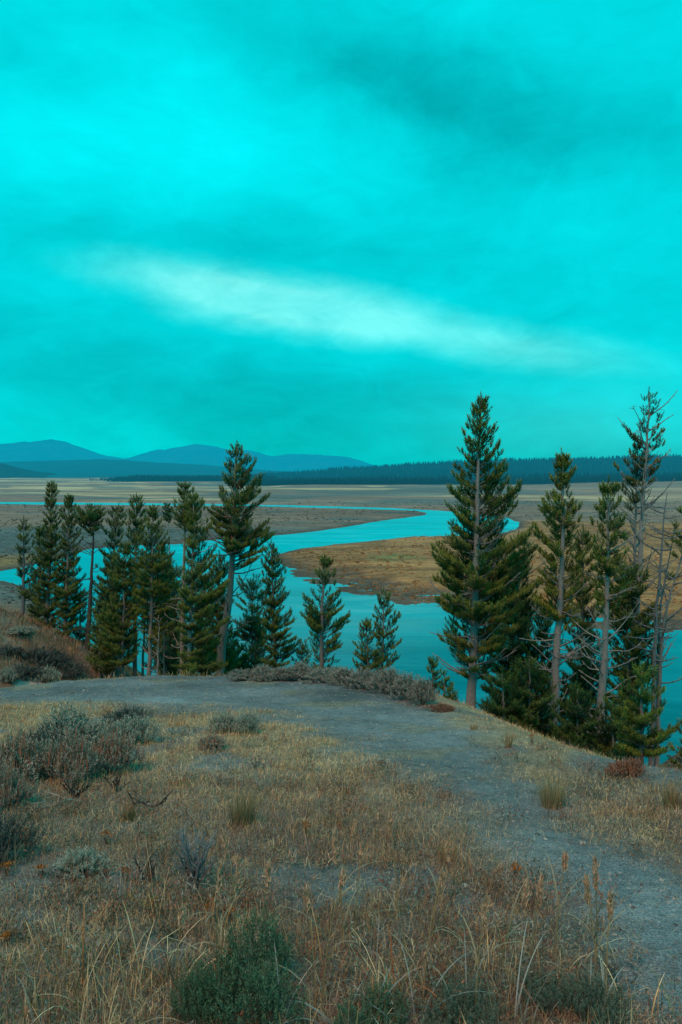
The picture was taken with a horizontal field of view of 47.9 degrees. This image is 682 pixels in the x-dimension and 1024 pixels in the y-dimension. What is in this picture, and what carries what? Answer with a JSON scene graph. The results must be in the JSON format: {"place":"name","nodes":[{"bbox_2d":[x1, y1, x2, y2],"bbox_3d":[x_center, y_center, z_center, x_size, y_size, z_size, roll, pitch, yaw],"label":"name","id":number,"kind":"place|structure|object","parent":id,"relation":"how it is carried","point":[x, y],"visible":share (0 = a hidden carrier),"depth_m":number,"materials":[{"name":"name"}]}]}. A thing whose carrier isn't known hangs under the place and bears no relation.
{"place":"outdoors","nodes":[
{"label":"outdoors","id":0,"kind":"place"},
{"bbox_2d":[0,463,56,477],"bbox_3d":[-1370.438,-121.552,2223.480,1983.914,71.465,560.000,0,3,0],"label":"dark foothill","id":1,"kind":"structure","parent":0,"point":[7,471],"depth_m":2229.32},
{"bbox_2d":[0,459,295,477],"bbox_3d":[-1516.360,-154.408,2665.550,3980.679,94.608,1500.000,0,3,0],"label":"foothills","id":2,"kind":"structure","parent":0,"point":[88,468],"depth_m":2679.91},
{"bbox_2d":[0,439,381,471],"bbox_3d":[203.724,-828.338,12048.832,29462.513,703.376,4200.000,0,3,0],"label":"mountains","id":3,"kind":"structure","parent":0,"point":[52,449],"depth_m":12237.96,"materials":[{"name":"blue stone"}]},
{"bbox_2d":[0,609,681,1023],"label":"hillside","id":4,"kind":"structure","parent":0,"point":[326,885],"depth_m":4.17,"materials":[{"name":"beige plant"}]},
{"bbox_2d":[0,756,39,809],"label":"sagebrush","id":5,"kind":"object","parent":4,"relation":"on","point":[10,786],"visible":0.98,"depth_m":4.95,"materials":[{"name":"grey plant"}]},
{"bbox_2d":[0,723,44,781],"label":"sagebrush","id":6,"kind":"object","parent":4,"relation":"on","point":[16,755],"visible":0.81,"depth_m":5.62,"materials":[{"name":"grey plant"}]},
{"bbox_2d":[0,804,45,867],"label":"sagebrush","id":7,"kind":"object","parent":4,"relation":"on","point":[12,836],"visible":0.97,"depth_m":3.95,"materials":[{"name":"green plant"}]},
{"bbox_2d":[11,516,37,613],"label":"pine tree","id":8,"kind":"object","parent":4,"relation":"on","point":[22,588],"visible":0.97,"depth_m":25.60,"materials":[{"name":"green plant"}]},
{"bbox_2d":[8,660,47,681],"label":"sagebrush","id":9,"kind":"object","parent":4,"relation":"on","point":[27,669],"visible":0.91,"depth_m":21.33,"materials":[{"name":"grey plant"}]},
{"bbox_2d":[25,523,47,622],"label":"pine tree","id":10,"kind":"object","parent":4,"relation":"on","point":[30,608],"visible":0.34,"depth_m":27.58,"materials":[{"name":"green plant"}]},
{"bbox_2d":[9,720,63,753],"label":"sagebrush","id":11,"kind":"object","parent":4,"relation":"on","point":[43,734],"visible":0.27,"depth_m":6.78,"materials":[{"name":"grey plant"}]},
{"bbox_2d":[19,641,64,665],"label":"sagebrush","id":12,"kind":"object","parent":4,"relation":"on","point":[41,652],"visible":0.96,"depth_m":22.32,"materials":[{"name":"grey plant"}]},
{"bbox_2d":[29,727,63,777],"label":"sagebrush","id":13,"kind":"object","parent":4,"relation":"on","point":[43,747],"visible":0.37,"depth_m":5.82,"materials":[{"name":"grey plant"}]},
{"bbox_2d":[31,480,64,628],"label":"pine tree","id":14,"kind":"object","parent":4,"relation":"on","point":[45,561],"visible":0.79,"depth_m":25.51,"materials":[{"name":"green plant"}]},
{"bbox_2d":[31,693,99,747],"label":"sagebrush","id":15,"kind":"object","parent":4,"relation":"on","point":[60,722],"visible":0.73,"depth_m":7.16,"materials":[{"name":"grey plant"}]},
{"bbox_2d":[49,494,88,638],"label":"pine tree","id":16,"kind":"object","parent":4,"relation":"on","point":[65,613],"visible":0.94,"depth_m":25.03,"materials":[{"name":"green plant"}]},
{"bbox_2d":[35,723,109,783],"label":"sagebrush","id":17,"kind":"object","parent":4,"relation":"on","point":[72,760],"visible":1,"depth_m":5.71,"materials":[{"name":"grey plant"}]},
{"bbox_2d":[56,659,91,678],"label":"sagebrush","id":18,"kind":"object","parent":4,"relation":"on","point":[66,670],"visible":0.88,"depth_m":22.35,"materials":[{"name":"grey plant"}]},
{"bbox_2d":[52,845,115,880],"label":"sagebrush","id":19,"kind":"object","parent":4,"relation":"on","point":[81,859],"visible":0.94,"depth_m":3.74,"materials":[{"name":"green plant"}]},
{"bbox_2d":[69,502,106,650],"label":"pine tree","id":20,"kind":"object","parent":4,"relation":"on","point":[90,517],"visible":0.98,"depth_m":24.61,"materials":[{"name":"green plant"}]},
{"bbox_2d":[75,717,127,748],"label":"sagebrush","id":21,"kind":"object","parent":4,"relation":"on","point":[96,729],"visible":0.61,"depth_m":7.24,"materials":[{"name":"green plant"}]},
{"bbox_2d":[86,598,117,678],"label":"pine tree","id":22,"kind":"object","parent":4,"relation":"on","point":[99,669],"visible":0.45,"depth_m":23.08,"materials":[{"name":"green plant"}]},
{"bbox_2d":[92,503,126,658],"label":"pine tree","id":23,"kind":"object","parent":4,"relation":"on","point":[117,522],"visible":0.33,"depth_m":25.02,"materials":[{"name":"green plant"}]},
{"bbox_2d":[88,553,134,674],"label":"pine tree","id":24,"kind":"object","parent":4,"relation":"on","point":[107,563],"visible":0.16,"depth_m":23.54,"materials":[{"name":"green plant"}]},
{"bbox_2d":[84,541,140,676],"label":"pine tree","id":25,"kind":"object","parent":4,"relation":"on","point":[112,638],"visible":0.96,"depth_m":18.88,"materials":[{"name":"green plant"}]},
{"bbox_2d":[90,728,148,773],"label":"sagebrush","id":26,"kind":"object","parent":4,"relation":"on","point":[120,751],"visible":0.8,"depth_m":6.05,"materials":[{"name":"grey plant"}]},
{"bbox_2d":[100,703,152,724],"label":"sagebrush","id":27,"kind":"object","parent":4,"relation":"on","point":[118,714],"visible":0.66,"depth_m":8.97,"materials":[{"name":"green plant"}]},
{"bbox_2d":[108,712,164,743],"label":"sagebrush","id":28,"kind":"object","parent":4,"relation":"on","point":[134,730],"visible":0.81,"depth_m":7.47,"materials":[{"name":"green plant"}]},
{"bbox_2d":[120,492,154,676],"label":"pine tree","id":29,"kind":"object","parent":4,"relation":"on","point":[137,522],"visible":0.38,"depth_m":23.92,"materials":[{"name":"green plant"}]},
{"bbox_2d":[131,504,179,675],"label":"pine tree","id":30,"kind":"object","parent":4,"relation":"on","point":[152,567],"visible":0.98,"depth_m":18.62,"materials":[{"name":"green plant"}]},
{"bbox_2d":[152,631,179,675],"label":"pine tree","id":31,"kind":"object","parent":4,"relation":"on","point":[168,666],"visible":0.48,"depth_m":20.76,"materials":[{"name":"green plant"}]},
{"bbox_2d":[149,550,185,670],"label":"pine tree","id":32,"kind":"object","parent":4,"relation":"on","point":[168,630],"visible":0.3,"depth_m":22.70,"materials":[{"name":"green plant"}]},
{"bbox_2d":[163,481,205,675],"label":"pine tree","id":33,"kind":"object","parent":4,"relation":"on","point":[181,516],"visible":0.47,"depth_m":18.12,"materials":[{"name":"green plant"}]},
{"bbox_2d":[169,820,218,891],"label":"dead shrub","id":34,"kind":"object","parent":4,"relation":"on","point":[195,864],"visible":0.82,"depth_m":3.54,"materials":[{"name":"grey plant"}]},
{"bbox_2d":[170,492,232,675],"bbox_3d":[-3.209,1.970,17.724,1.481,4.941,1.412,0,3,0],"label":"pine tree","id":35,"kind":"object","parent":4,"relation":"on","point":[203,606],"visible":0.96,"depth_m":17.59,"materials":[{"name":"green plant"}]},
{"bbox_2d":[166,953,237,1023],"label":"sagebrush","id":36,"kind":"object","parent":4,"relation":"on","point":[201,1002],"visible":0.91,"depth_m":2.41,"materials":[{"name":"green plant"}]},
{"bbox_2d":[194,732,230,752],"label":"sagebrush","id":37,"kind":"object","parent":4,"relation":"on","point":[214,742],"visible":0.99,"depth_m":7.13,"materials":[{"name":"grey plant"}]},
{"bbox_2d":[186,854,246,955],"bbox_3d":[-0.454,1.420,2.680,0.219,0.474,0.216,-3,4,-41],"label":"grass stalk","id":38,"kind":"object","parent":4,"relation":"on","point":[237,873],"depth_m":2.67,"materials":[{"name":"brown plant"}]},
{"bbox_2d":[199,550,241,675],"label":"pine tree","id":39,"kind":"object","parent":4,"relation":"on","point":[231,654],"visible":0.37,"depth_m":20.10,"materials":[{"name":"green plant"}]},
{"bbox_2d":[203,709,239,733],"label":"sagebrush","id":40,"kind":"object","parent":4,"relation":"on","point":[222,720],"visible":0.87,"depth_m":8.17,"materials":[{"name":"green plant"}]},
{"bbox_2d":[203,858,249,975],"bbox_3d":[-0.413,1.393,2.620,0.094,0.492,0.250,2,4,29],"label":"grass stalk","id":41,"kind":"object","parent":4,"relation":"on","point":[220,882],"depth_m":2.57,"materials":[{"name":"brown plant"}]},
{"bbox_2d":[212,628,252,675],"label":"pine tree","id":42,"kind":"object","parent":4,"relation":"on","point":[244,658],"visible":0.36,"depth_m":21.16,"materials":[{"name":"green plant"}]},
{"bbox_2d":[197,441,274,675],"bbox_3d":[-2.662,1.807,19.745,2.125,7.336,1.917,-2,4,-28],"label":"pine tree","id":43,"kind":"object","parent":4,"relation":"on","point":[233,533],"visible":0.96,"depth_m":19.51,"materials":[{"name":"green plant"}]},
{"bbox_2d":[0,604,477,709],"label":"slope grass","id":44,"kind":"structure","parent":4,"relation":"on","point":[23,620],"depth_m":23.66,"materials":[{"name":"brown plant"}]},
{"bbox_2d":[220,782,267,826],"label":"bunch grass","id":45,"kind":"structure","parent":4,"relation":"on","point":[237,816],"depth_m":4.65,"materials":[{"name":"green plant"}]},
{"bbox_2d":[230,708,263,733],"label":"sagebrush","id":46,"kind":"object","parent":4,"relation":"on","point":[248,723],"visible":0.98,"depth_m":8.08,"materials":[{"name":"green plant"}]},
{"bbox_2d":[188,897,308,1023],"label":"sagebrush","id":47,"kind":"object","parent":4,"relation":"on","point":[258,989],"visible":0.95,"depth_m":2.46,"materials":[{"name":"green plant"}]},
{"bbox_2d":[233,572,270,671],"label":"pine tree","id":48,"kind":"object","parent":4,"relation":"on","point":[250,627],"visible":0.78,"depth_m":21.67,"materials":[{"name":"green plant"}]},
{"bbox_2d":[258,538,299,669],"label":"pine tree","id":49,"kind":"object","parent":4,"relation":"on","point":[274,619],"visible":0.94,"depth_m":18.62,"materials":[{"name":"green plant"}]},
{"bbox_2d":[273,882,316,1008],"bbox_3d":[-0.154,1.418,2.469,0.142,0.451,0.197,-1,3,-18],"label":"grass stalk","id":50,"kind":"object","parent":4,"relation":"on","point":[306,900],"depth_m":2.47,"materials":[{"name":"brown plant"}]},
{"bbox_2d":[280,867,357,1004],"bbox_3d":[-0.047,1.387,2.517,0.298,0.503,0.178,1,3,18],"label":"grass stalk","id":51,"kind":"object","parent":4,"relation":"on","point":[342,879],"depth_m":2.48,"materials":[{"name":"brown plant"}]},
{"bbox_2d":[299,553,350,671],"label":"pine tree","id":52,"kind":"object","parent":4,"relation":"on","point":[317,623],"visible":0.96,"depth_m":16.70,"materials":[{"name":"green plant"}]},
{"bbox_2d":[0,786,677,1023],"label":"tall grass","id":53,"kind":"structure","parent":4,"relation":"on","point":[152,910],"depth_m":2.84,"materials":[{"name":"brown plant"}]},
{"bbox_2d":[0,903,680,1023],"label":"coarse grass","id":54,"kind":"structure","parent":4,"relation":"on","point":[100,973],"depth_m":2.59,"materials":[{"name":"brown plant"}]},
{"bbox_2d":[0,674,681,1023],"bbox_3d":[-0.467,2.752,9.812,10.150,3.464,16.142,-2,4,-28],"label":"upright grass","id":55,"kind":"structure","parent":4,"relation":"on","point":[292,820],"depth_m":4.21,"materials":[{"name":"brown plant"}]},
{"bbox_2d":[331,826,361,939],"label":"grass stalk","id":56,"kind":"object","parent":4,"relation":"on","point":[335,839],"depth_m":2.88,"materials":[{"name":"brown plant"}]},
{"bbox_2d":[352,616,386,674],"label":"pine tree","id":57,"kind":"object","parent":4,"relation":"on","point":[367,627],"visible":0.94,"depth_m":16.33,"materials":[{"name":"green plant"}]},
{"bbox_2d":[328,974,418,1023],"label":"sagebrush","id":58,"kind":"object","parent":4,"relation":"on","point":[344,1009],"visible":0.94,"depth_m":2.37,"materials":[{"name":"green plant"}]},
{"bbox_2d":[372,587,402,675],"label":"pine tree","id":59,"kind":"object","parent":4,"relation":"on","point":[384,603],"visible":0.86,"depth_m":16.93,"materials":[{"name":"green plant"}]},
{"bbox_2d":[389,867,469,997],"bbox_3d":[0.307,1.409,2.519,0.145,0.461,0.369,-2,4,-30],"label":"grass stalk","id":60,"kind":"object","parent":4,"relation":"on","point":[441,882],"depth_m":2.56,"materials":[{"name":"brown plant"}]},
{"bbox_2d":[417,968,508,1023],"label":"sagebrush","id":61,"kind":"object","parent":4,"relation":"on","point":[469,1002],"visible":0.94,"depth_m":2.38,"materials":[{"name":"green plant"}]},
{"bbox_2d":[429,392,538,708],"bbox_3d":[2.710,0.843,14.627,2.022,6.314,1.955,-3,4,-44],"label":"pine tree","id":62,"kind":"object","parent":4,"relation":"on","point":[488,589],"visible":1,"depth_m":14.56,"materials":[{"name":"green plant"}]},
{"bbox_2d":[458,891,525,1023],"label":"grass stalk","id":63,"kind":"object","parent":4,"relation":"on","point":[484,907],"depth_m":2.37,"materials":[{"name":"brown plant"}]},
{"bbox_2d":[475,666,539,732],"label":"pine tree","id":64,"kind":"object","parent":4,"relation":"on","point":[502,709],"visible":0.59,"depth_m":13.14,"materials":[{"name":"green plant"}]},
{"bbox_2d":[478,530,549,716],"bbox_3d":[3.997,2.948,17.689,1.775,5.147,1.679,0,3,0],"label":"pine tree","id":65,"kind":"object","parent":4,"relation":"on","point":[526,611],"visible":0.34,"depth_m":17.46,"materials":[{"name":"green plant"}]},
{"bbox_2d":[492,875,535,972],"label":"grass stalk","id":66,"kind":"object","parent":4,"relation":"on","point":[524,897],"depth_m":2.60,"materials":[{"name":"brown plant"}]},
{"bbox_2d":[489,651,581,742],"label":"pine tree","id":67,"kind":"object","parent":4,"relation":"on","point":[522,689],"visible":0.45,"depth_m":13.41,"materials":[{"name":"green plant"}]},
{"bbox_2d":[509,608,568,740],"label":"pine tree","id":68,"kind":"object","parent":4,"relation":"on","point":[545,626],"visible":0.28,"depth_m":16.87,"materials":[{"name":"green plant"}]},
{"bbox_2d":[519,447,595,732],"bbox_3d":[3.933,1.597,13.958,1.344,5.576,1.120,-2,4,-30],"label":"pine tree","id":69,"kind":"object","parent":4,"relation":"on","point":[560,597],"visible":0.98,"depth_m":13.92,"materials":[{"name":"green plant"}]},
{"bbox_2d":[546,849,583,949],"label":"grass stalk","id":70,"kind":"object","parent":4,"relation":"on","point":[565,859],"depth_m":2.89,"materials":[{"name":"brown plant"}]},
{"bbox_2d":[516,958,641,1023],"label":"sagebrush","id":71,"kind":"object","parent":4,"relation":"on","point":[581,991],"visible":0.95,"depth_m":2.44,"materials":[{"name":"green plant"}]},
{"bbox_2d":[548,680,612,755],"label":"pine tree","id":72,"kind":"object","parent":4,"relation":"on","point":[572,731],"visible":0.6,"depth_m":12.35,"materials":[{"name":"green plant"}]},
{"bbox_2d":[559,524,601,739],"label":"pine tree","id":73,"kind":"object","parent":4,"relation":"on","point":[583,600],"visible":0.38,"depth_m":16.62,"materials":[{"name":"green plant"}]},
{"bbox_2d":[563,622,619,748],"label":"pine tree","id":74,"kind":"object","parent":4,"relation":"on","point":[584,683],"visible":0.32,"depth_m":15.73,"materials":[{"name":"green plant"}]},
{"bbox_2d":[579,890,614,1019],"bbox_3d":[0.835,1.429,2.488,0.112,0.438,0.265,3,4,43],"label":"grass stalk","id":75,"kind":"object","parent":4,"relation":"on","point":[610,901],"depth_m":2.46,"materials":[{"name":"brown plant"}]},
{"bbox_2d":[567,870,631,987],"bbox_3d":[0.898,1.465,2.583,0.247,0.432,0.285,0,3,0],"label":"grass stalk","id":76,"kind":"object","parent":4,"relation":"on","point":[586,880],"depth_m":2.67,"materials":[{"name":"brown plant"}]},
{"bbox_2d":[573,854,629,959],"bbox_3d":[0.924,1.460,2.805,0.079,0.470,0.288,-2,4,-32],"label":"grass stalk","id":77,"kind":"object","parent":4,"relation":"on","point":[595,871],"depth_m":2.78,"materials":[{"name":"brown plant"}]},
{"bbox_2d":[570,476,647,739],"bbox_3d":[4.617,1.906,13.252,1.231,5.157,1.203,0,3,0],"label":"pine tree","id":78,"kind":"object","parent":4,"relation":"on","point":[605,560],"visible":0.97,"depth_m":13.21,"materials":[{"name":"green plant"}]},
{"bbox_2d":[582,695,637,761],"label":"pine tree","id":79,"kind":"object","parent":4,"relation":"on","point":[615,711],"visible":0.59,"depth_m":12.20,"materials":[{"name":"green plant"}]},
{"bbox_2d":[601,756,645,777],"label":"shrub","id":80,"kind":"object","parent":4,"relation":"on","point":[633,765],"visible":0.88,"depth_m":6.01,"materials":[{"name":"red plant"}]},
{"bbox_2d":[605,557,660,761],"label":"pine tree","id":81,"kind":"object","parent":4,"relation":"on","point":[623,609],"visible":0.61,"depth_m":15.28,"materials":[{"name":"green plant"}]},
{"bbox_2d":[606,442,664,678],"bbox_3d":[6.226,2.294,16.593,1.162,7.736,1.180,0,3,0],"label":"pine tree","id":82,"kind":"object","parent":4,"relation":"on","point":[636,498],"visible":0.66,"depth_m":16.35,"materials":[{"name":"green plant"}]},
{"bbox_2d":[610,661,680,764],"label":"pine tree","id":83,"kind":"object","parent":4,"relation":"on","point":[641,721],"visible":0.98,"depth_m":10.74,"materials":[{"name":"green plant"}]},
{"bbox_2d":[617,388,677,762],"bbox_3d":[6.388,1.685,16.177,1.285,8.638,1.272,0,3,0],"label":"pine tree","id":84,"kind":"object","parent":4,"relation":"on","point":[646,461],"visible":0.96,"depth_m":16.07,"materials":[{"name":"green plant"}]},
{"bbox_2d":[625,492,681,766],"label":"dead tree","id":85,"kind":"object","parent":4,"relation":"on","point":[655,637],"visible":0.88,"depth_m":14.73,"materials":[{"name":"grey wood"}]},
{"bbox_2d":[633,506,681,766],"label":"pine tree","id":86,"kind":"object","parent":4,"relation":"on","point":[661,651],"visible":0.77,"depth_m":15.13,"materials":[{"name":"green plant"}]},
{"bbox_2d":[636,518,681,761],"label":"dead tree","id":87,"kind":"object","parent":4,"relation":"on","point":[666,570],"visible":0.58,"depth_m":15.49,"materials":[{"name":"grey wood"}]},
{"bbox_2d":[0,675,681,1023],"bbox_3d":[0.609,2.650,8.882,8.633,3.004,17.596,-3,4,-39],"label":"path","id":88,"kind":"structure","parent":0,"point":[424,733],"depth_m":6.57,"materials":[{"name":"grey gravel"}]},
{"bbox_2d":[253,664,306,681],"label":"sagebrush","id":89,"kind":"object","parent":88,"relation":"on","point":[281,672],"visible":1,"depth_m":14.77,"materials":[{"name":"grey plant"}]},
{"bbox_2d":[299,665,344,683],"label":"sagebrush","id":90,"kind":"object","parent":88,"relation":"on","point":[316,675],"visible":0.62,"depth_m":14.34,"materials":[{"name":"grey plant"}]},
{"bbox_2d":[321,665,358,685],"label":"sagebrush","id":91,"kind":"object","parent":88,"relation":"on","point":[337,676],"visible":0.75,"depth_m":13.55,"materials":[{"name":"grey plant"}]},
{"bbox_2d":[0,676,681,1023],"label":"straw litter","id":92,"kind":"object","parent":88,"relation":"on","point":[332,868],"visible":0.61,"depth_m":3.70,"materials":[{"name":"beige plant"}]},
{"bbox_2d":[340,667,382,689],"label":"sagebrush","id":93,"kind":"object","parent":88,"relation":"on","point":[363,677],"visible":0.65,"depth_m":13.05,"materials":[{"name":"grey plant"}]},
{"bbox_2d":[358,665,405,694],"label":"sagebrush","id":94,"kind":"object","parent":88,"relation":"on","point":[386,679],"visible":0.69,"depth_m":12.14,"materials":[{"name":"grey plant"}]},
{"bbox_2d":[387,671,426,698],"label":"sagebrush","id":95,"kind":"object","parent":88,"relation":"on","point":[399,688],"visible":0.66,"depth_m":11.30,"materials":[{"name":"grey plant"}]},
{"bbox_2d":[405,676,438,704],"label":"sagebrush","id":96,"kind":"object","parent":88,"relation":"on","point":[421,692],"visible":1,"depth_m":10.85,"materials":[{"name":"grey plant"}]},
{"bbox_2d":[534,769,573,809],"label":"bunch grass","id":97,"kind":"structure","parent":88,"relation":"on","point":[554,798],"depth_m":5.01,"materials":[{"name":"beige plant"}]},
{"bbox_2d":[0,477,681,768],"bbox_3d":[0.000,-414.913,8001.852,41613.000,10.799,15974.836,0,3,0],"label":"valley plain","id":98,"kind":"structure","parent":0,"point":[95,490],"depth_m":326.67,"materials":[{"name":"beige plant"}]},
{"bbox_2d":[89,474,274,481],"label":"treeline","id":99,"kind":"object","parent":98,"relation":"on","point":[155,478],"visible":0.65,"depth_m":1475.65,"materials":[{"name":"green plant"}]},
{"bbox_2d":[0,502,681,765],"bbox_3d":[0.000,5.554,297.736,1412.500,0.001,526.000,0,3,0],"label":"river","id":100,"kind":"structure","parent":0,"point":[419,644],"depth_m":115.56,"materials":[{"name":"liquid"}]},
{"bbox_2d":[0,0,681,465],"label":"sky","id":101,"kind":"structure","parent":0,"point":[270,227],"materials":[{"name":"teal"}]},
{"bbox_2d":[268,456,681,477],"bbox_3d":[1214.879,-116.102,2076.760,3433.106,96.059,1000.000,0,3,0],"label":"forested ridge","id":102,"kind":"structure","parent":0,"point":[527,464],"depth_m":2146.29,"materials":[{"name":"green plant"}]},
{"bbox_2d":[251,454,681,478],"bbox_3d":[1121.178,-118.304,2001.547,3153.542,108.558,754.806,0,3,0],"label":"forest","id":103,"kind":"object","parent":102,"relation":"on","point":[343,474],"visible":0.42,"depth_m":2128.94,"materials":[{"name":"green plant"}]},
{"bbox_3d":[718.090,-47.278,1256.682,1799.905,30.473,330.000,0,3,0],"label":"forested bench","id":104,"kind":"structure","parent":0,"visible":0},
{"bbox_2d":[245,471,681,485],"bbox_3d":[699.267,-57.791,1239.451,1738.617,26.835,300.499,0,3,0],"label":"forest","id":105,"kind":"object","parent":104,"relation":"on","point":[534,479],"visible":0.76,"depth_m":1107.42,"materials":[{"name":"green plant"}]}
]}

